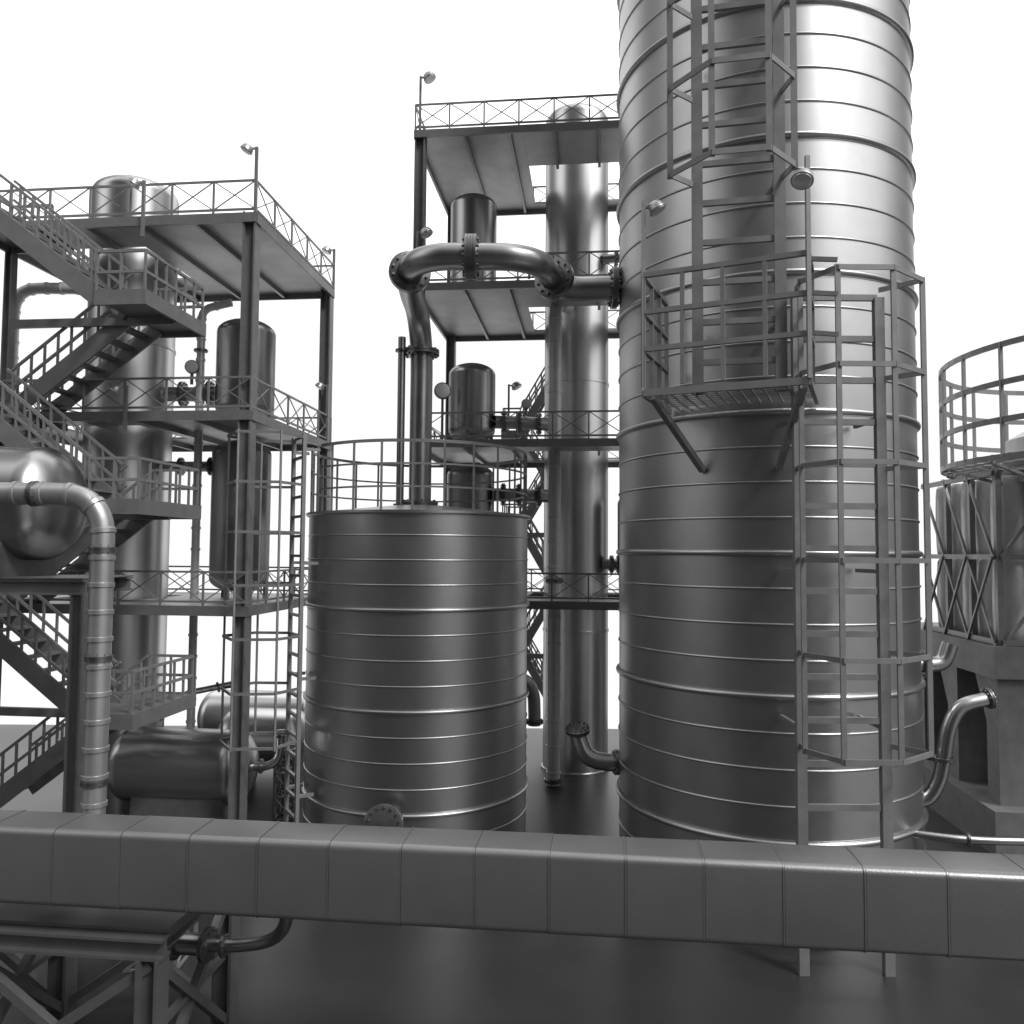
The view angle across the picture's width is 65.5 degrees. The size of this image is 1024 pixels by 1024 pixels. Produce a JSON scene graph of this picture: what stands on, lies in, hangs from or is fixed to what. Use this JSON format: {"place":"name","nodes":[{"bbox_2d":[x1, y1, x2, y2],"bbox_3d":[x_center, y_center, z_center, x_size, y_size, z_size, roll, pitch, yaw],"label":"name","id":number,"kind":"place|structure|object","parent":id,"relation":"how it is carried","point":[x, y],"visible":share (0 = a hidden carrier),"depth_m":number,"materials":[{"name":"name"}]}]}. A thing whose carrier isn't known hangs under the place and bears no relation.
{"place":"outdoors","nodes":[
{"label":"outdoors","id":0,"kind":"place"},
{"bbox_2d":[122,922,197,972],"bbox_3d":[-4.286,4.894,9.762,0.640,1.173,0.640,0,-3,0],"label":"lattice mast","id":1,"kind":"object","parent":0,"point":[177,963],"visible":0.03,"depth_m":9.51,"materials":[{"name":"metal"}]},
{"bbox_2d":[0,724,1023,1023],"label":"ground","id":2,"kind":"structure","parent":0,"point":[318,972],"depth_m":9.43,"materials":[{"name":"grey concrete"}]},
{"bbox_2d":[0,575,133,973],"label":"raised stand","id":3,"kind":"object","parent":2,"relation":"on","point":[75,587],"visible":0.65,"depth_m":9.43,"materials":[{"name":"metal"}]},
{"bbox_2d":[0,446,86,576],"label":"horizontal vessel","id":4,"kind":"object","parent":3,"relation":"on","point":[36,541],"visible":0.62,"depth_m":9.74,"materials":[{"name":"metal"}]},
{"bbox_2d":[0,173,205,807],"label":"stair tower","id":5,"kind":"structure","parent":2,"relation":"on","point":[159,316],"depth_m":12.36,"materials":[{"name":"metal"}]},
{"bbox_2d":[0,903,239,1023],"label":"truss stand","id":6,"kind":"object","parent":2,"relation":"on","point":[61,939],"visible":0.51,"depth_m":7.16,"materials":[{"name":"paint"}]},
{"bbox_2d":[0,481,116,813],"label":"jacketed pipe","id":7,"kind":"object","parent":6,"relation":"on","point":[92,506],"visible":0.71,"depth_m":8.76,"materials":[{"name":"metal"}]},
{"bbox_2d":[0,810,1023,960],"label":"insulated duct","id":8,"kind":"object","parent":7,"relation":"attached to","point":[948,904],"visible":1,"depth_m":6.50,"materials":[{"name":"grey metal"}]},
{"bbox_2d":[207,919,292,957],"bbox_3d":[-2.415,3.824,7.505,1.251,0.933,0.374,-2,-4,36],"label":"branch pipe","id":9,"kind":"object","parent":8,"relation":"attached to","point":[224,945],"visible":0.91,"depth_m":7.60,"materials":[{"name":"metal"}]},
{"bbox_2d":[168,926,219,963],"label":"valve pipe","id":10,"kind":"object","parent":9,"relation":"attached to","point":[191,943],"visible":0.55,"depth_m":7.66,"materials":[{"name":"metal"}]},
{"bbox_2d":[79,174,178,814],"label":"process column","id":11,"kind":"structure","parent":2,"relation":"on","point":[136,638],"depth_m":14.83,"materials":[{"name":"metal"}]},
{"bbox_2d":[14,282,78,397],"bbox_3d":[-8.890,-1.609,15.299,1.804,5.842,0.385,0,-3,0],"label":"process pipe","id":12,"kind":"object","parent":11,"relation":"attached to","point":[25,291],"visible":0.2,"depth_m":15.35,"materials":[{"name":"metal"}]},
{"bbox_2d":[162,457,211,475],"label":"process pipe","id":13,"kind":"object","parent":11,"relation":"attached to","point":[207,466],"visible":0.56,"depth_m":15.16,"materials":[{"name":"metal"}]},
{"bbox_2d":[163,381,214,405],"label":"process pipe","id":14,"kind":"object","parent":11,"relation":"attached to","point":[174,393],"visible":0.67,"depth_m":15.20,"materials":[{"name":"metal"}]},
{"bbox_2d":[185,681,230,693],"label":"process pipe","id":15,"kind":"object","parent":11,"relation":"attached to","point":[209,688],"visible":0.49,"depth_m":15.55,"materials":[{"name":"metal"}]},
{"bbox_2d":[0,179,334,819],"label":"equipment frame","id":16,"kind":"object","parent":2,"relation":"on","point":[249,260],"visible":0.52,"depth_m":13.46,"materials":[{"name":"metal"}]},
{"bbox_2d":[108,383,127,433],"bbox_3d":[-6.482,-1.705,13.063,0.285,0.841,0.216,0,-3,0],"label":"flood lamp","id":17,"kind":"object","parent":16,"relation":"attached to","point":[116,387],"visible":1,"depth_m":13.08,"materials":[{"name":"metal"}]},
{"bbox_2d":[127,177,145,236],"bbox_3d":[-6.260,-5.074,13.230,0.288,0.991,0.216,0,-3,0],"label":"flood lamp","id":18,"kind":"object","parent":16,"relation":"attached to","point":[135,182],"visible":1,"depth_m":13.23,"materials":[{"name":"metal"}]},
{"bbox_2d":[209,440,271,599],"bbox_3d":[-5.151,0.132,15.111,1.080,3.000,1.080,0,-3,0],"label":"vertical vessel","id":19,"kind":"object","parent":16,"relation":"on","point":[218,508],"visible":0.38,"depth_m":14.70,"materials":[{"name":"metal"}]},
{"bbox_2d":[215,318,275,418],"bbox_3d":[-5.101,-2.619,15.251,1.080,2.130,1.080,0,-3,0],"label":"vertical vessel","id":20,"kind":"object","parent":16,"relation":"on","point":[227,347],"visible":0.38,"depth_m":14.85,"materials":[{"name":"metal"}]},
{"bbox_2d":[240,143,258,211],"bbox_3d":[-4.357,-5.530,13.154,0.288,1.141,0.216,0,-3,0],"label":"flood lamp","id":21,"kind":"object","parent":16,"relation":"on","point":[247,148],"visible":1,"depth_m":13.16,"materials":[{"name":"metal"}]},
{"bbox_2d":[315,382,328,440],"bbox_3d":[-3.993,-2.104,16.649,0.285,1.241,0.216,0,-3,0],"label":"flood lamp","id":22,"kind":"object","parent":16,"relation":"on","point":[320,385],"visible":1,"depth_m":16.67,"materials":[{"name":"metal"}]},
{"bbox_2d":[322,246,335,289],"bbox_3d":[-3.942,-5.228,17.043,0.280,0.941,0.215,0,-3,0],"label":"flood lamp","id":23,"kind":"object","parent":16,"relation":"on","point":[327,250],"visible":1,"depth_m":17.07,"materials":[{"name":"metal"}]},
{"bbox_2d":[107,727,258,818],"bbox_3d":[-5.697,4.716,13.792,2.550,1.897,1.240,0,-3,6],"label":"horizontal vessel","id":24,"kind":"object","parent":2,"relation":"on","point":[168,771],"visible":0.73,"depth_m":13.29,"materials":[{"name":"metal"}]},
{"bbox_2d":[253,729,284,773],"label":"process pipe","id":25,"kind":"object","parent":24,"relation":"attached to","point":[261,766],"visible":0.77,"depth_m":13.69,"materials":[{"name":"metal"}]},
{"bbox_2d":[186,299,232,727],"bbox_3d":[-5.736,0.801,14.976,0.702,9.802,0.263,0,-3,0],"label":"process pipe","id":26,"kind":"object","parent":2,"relation":"on","point":[200,350],"visible":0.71,"depth_m":14.97,"materials":[{"name":"metal"}]},
{"bbox_2d":[184,360,199,384],"bbox_3d":[-6.031,-2.633,15.001,0.260,0.460,0.100,1,-3,-14],"label":"pressure gauge","id":27,"kind":"object","parent":26,"relation":"attached to","point":[192,367],"visible":0.99,"depth_m":14.97,"materials":[{"name":"metal"}]},
{"bbox_2d":[197,689,304,728],"bbox_3d":[-5.945,5.090,18.912,3.000,1.667,1.240,0,-3,6],"label":"horizontal vessel","id":28,"kind":"object","parent":2,"relation":"on","point":[209,714],"visible":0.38,"depth_m":18.49,"materials":[{"name":"metal"}]},
{"bbox_2d":[219,707,304,794],"bbox_3d":[-5.267,5.011,16.967,1.950,1.637,1.240,0,-3,6],"label":"horizontal vessel","id":29,"kind":"object","parent":2,"relation":"on","point":[265,720],"visible":0.21,"depth_m":16.52,"materials":[{"name":"metal"}]},
{"bbox_2d":[272,745,295,821],"bbox_3d":[-4.237,5.084,14.959,0.390,1.322,0.390,0,-3,0],"label":"lattice mast","id":30,"kind":"object","parent":2,"relation":"on","point":[277,782],"visible":0.45,"depth_m":14.78,"materials":[{"name":"metal"}]},
{"bbox_2d":[219,429,530,831],"bbox_3d":[-1.945,2.231,14.086,4.070,6.950,5.102,-1,-3,27],"label":"storage tank","id":31,"kind":"object","parent":2,"relation":"on","point":[415,693],"visible":0.95,"depth_m":12.81,"materials":[{"name":"metal"}]},
{"bbox_2d":[393,336,405,504],"bbox_3d":[-2.038,-1.623,14.601,0.245,3.200,0.245,0,-3,0],"label":"vent pipe","id":32,"kind":"object","parent":31,"relation":"on","point":[400,350],"visible":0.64,"depth_m":14.55,"materials":[{"name":"metal"}]},
{"bbox_2d":[526,675,543,726],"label":"drain pipe","id":33,"kind":"object","parent":31,"relation":"attached to","point":[534,719],"visible":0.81,"depth_m":14.94,"materials":[{"name":"metal"}]},
{"bbox_2d":[413,93,619,609],"bbox_3d":[1.020,-1.258,17.960,6.000,14.358,4.150,0,-3,6],"label":"equipment frame","id":34,"kind":"object","parent":2,"relation":"on","point":[493,163],"visible":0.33,"depth_m":17.27,"materials":[{"name":"metal"}]},
{"bbox_2d":[416,227,432,247],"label":"flood lamp","id":35,"kind":"object","parent":34,"relation":"attached to","point":[425,232],"visible":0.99,"depth_m":16.32,"materials":[{"name":"metal"}]},
{"bbox_2d":[419,71,435,129],"bbox_3d":[-1.768,-8.587,16.599,0.350,1.216,0.270,0,-3,0],"label":"flood lamp","id":36,"kind":"object","parent":34,"relation":"on","point":[428,77],"visible":1,"depth_m":16.62,"materials":[{"name":"metal"}]},
{"bbox_2d":[434,382,450,438],"bbox_3d":[-1.535,-2.142,17.534,0.380,1.442,0.124,1,-3,-11],"label":"lamp post","id":37,"kind":"object","parent":34,"relation":"on","point":[442,391],"visible":0.98,"depth_m":17.51,"materials":[{"name":"metal"}]},
{"bbox_2d":[447,467,492,510],"bbox_3d":[-0.953,0.391,18.003,1.060,2.960,1.060,0,-3,0],"label":"vertical vessel","id":38,"kind":"object","parent":34,"relation":"on","point":[465,474],"visible":0.21,"depth_m":17.59,"materials":[{"name":"metal"}]},
{"bbox_2d":[494,483,547,506],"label":"process pipe","id":39,"kind":"object","parent":38,"relation":"attached to","point":[538,495],"visible":0.81,"depth_m":17.93,"materials":[{"name":"metal"}]},
{"bbox_2d":[448,363,494,438],"bbox_3d":[-0.913,-2.381,18.145,1.060,2.010,1.060,0,-3,0],"label":"vertical vessel","id":40,"kind":"object","parent":34,"relation":"on","point":[472,385],"visible":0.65,"depth_m":17.70,"materials":[{"name":"metal"}]},
{"bbox_2d":[495,410,547,434],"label":"process pipe","id":41,"kind":"object","parent":40,"relation":"attached to","point":[523,423],"visible":0.74,"depth_m":18.00,"materials":[{"name":"metal"}]},
{"bbox_2d":[521,399,530,415],"bbox_3d":[0.317,-2.362,17.944,0.220,0.370,0.100,0,-3,0],"label":"pressure gauge","id":42,"kind":"object","parent":41,"relation":"attached to","point":[525,404],"visible":0.96,"depth_m":17.90,"materials":[{"name":"metal"}]},
{"bbox_2d":[450,193,496,281],"bbox_3d":[-0.886,-5.951,18.327,1.060,2.660,1.060,0,-3,0],"label":"vertical vessel","id":43,"kind":"object","parent":34,"relation":"on","point":[473,213],"visible":0.52,"depth_m":17.90,"materials":[{"name":"metal"}]},
{"bbox_2d":[508,381,521,415],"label":"flood lamp","id":44,"kind":"object","parent":34,"relation":"attached to","point":[515,385],"visible":0.98,"depth_m":19.85,"materials":[{"name":"metal"}]},
{"bbox_2d":[544,303,573,786],"bbox_3d":[1.022,0.521,17.576,0.404,10.724,0.810,-1,-3,28],"label":"riser pipe","id":45,"kind":"object","parent":2,"relation":"on","point":[553,778],"visible":0.91,"depth_m":17.27,"materials":[{"name":"metal"}]},
{"bbox_2d":[541,103,608,776],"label":"process column","id":46,"kind":"structure","parent":2,"relation":"on","point":[577,196],"depth_m":18.35,"materials":[{"name":"metal"}]},
{"bbox_2d":[602,555,618,572],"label":"process pipe","id":47,"kind":"object","parent":46,"relation":"attached to","point":[611,563],"visible":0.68,"depth_m":18.21,"materials":[{"name":"metal"}]},
{"bbox_2d":[603,252,618,266],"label":"process pipe","id":48,"kind":"object","parent":46,"relation":"attached to","point":[608,258],"visible":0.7,"depth_m":18.59,"materials":[{"name":"metal"}]},
{"bbox_2d":[921,335,1023,854],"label":"cooling unit","id":49,"kind":"object","parent":2,"relation":"on","point":[978,524],"visible":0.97,"depth_m":14.31,"materials":[{"name":"metal"}]},
{"bbox_2d":[0,0,1023,728],"label":"sky","id":50,"kind":"structure","parent":0,"point":[159,91],"materials":[{"name":"white"}]},
{"bbox_2d":[501,366,544,696],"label":"stair tower","id":51,"kind":"structure","parent":0,"point":[535,672],"depth_m":21.38,"materials":[{"name":"metal"}]},
{"bbox_2d":[618,501,618,575],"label":"vertical vessel","id":52,"kind":"object","parent":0,"point":[618,532],"visible":0.05,"depth_m":18.12,"materials":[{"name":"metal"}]},
{"bbox_2d":[616,0,934,976],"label":"storage tower","id":53,"kind":"structure","parent":0,"point":[772,656],"depth_m":10.73,"materials":[{"name":"metal"}]},
{"bbox_2d":[388,233,620,504],"bbox_3d":[-0.507,-2.171,13.085,4.311,4.094,2.618,-1,-3,27],"label":"transfer pipe","id":54,"kind":"object","parent":53,"relation":"attached to","point":[471,256],"visible":0.98,"depth_m":12.88,"materials":[{"name":"metal"}]},
{"bbox_2d":[565,721,619,774],"bbox_3d":[1.403,3.852,12.957,1.075,0.813,0.410,0,-3,7],"label":"drain pipe","id":55,"kind":"object","parent":53,"relation":"attached to","point":[587,754],"visible":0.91,"depth_m":12.84,"materials":[{"name":"metal"}]},
{"bbox_2d":[641,200,665,391],"bbox_3d":[1.788,-2.735,10.022,0.305,2.450,0.229,0,-3,0],"label":"flood lamp","id":56,"kind":"object","parent":53,"relation":"on","point":[655,207],"visible":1,"depth_m":10.05,"materials":[{"name":"metal"}]},
{"bbox_2d":[790,155,813,378],"bbox_3d":[3.327,-2.856,9.104,0.270,2.620,0.306,0,-3,0],"label":"flood lamp","id":57,"kind":"object","parent":53,"relation":"on","point":[802,178],"visible":1,"depth_m":9.19,"materials":[{"name":"metal"}]},
{"bbox_2d":[921,641,957,677],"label":"outlet pipe","id":58,"kind":"object","parent":53,"relation":"attached to","point":[944,658],"visible":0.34,"depth_m":13.38,"materials":[{"name":"metal"}]},
{"bbox_2d":[924,687,996,806],"bbox_3d":[6.216,3.394,11.403,1.325,1.769,0.327,0,-3,7],"label":"outlet pipe","id":59,"kind":"object","parent":53,"relation":"attached to","point":[957,711],"visible":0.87,"depth_m":11.31,"materials":[{"name":"metal"}]},
{"bbox_2d":[912,830,1023,846],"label":"ground pipe","id":60,"kind":"object","parent":53,"relation":"attached to","point":[967,839],"visible":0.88,"depth_m":10.64,"materials":[{"name":"metal"}]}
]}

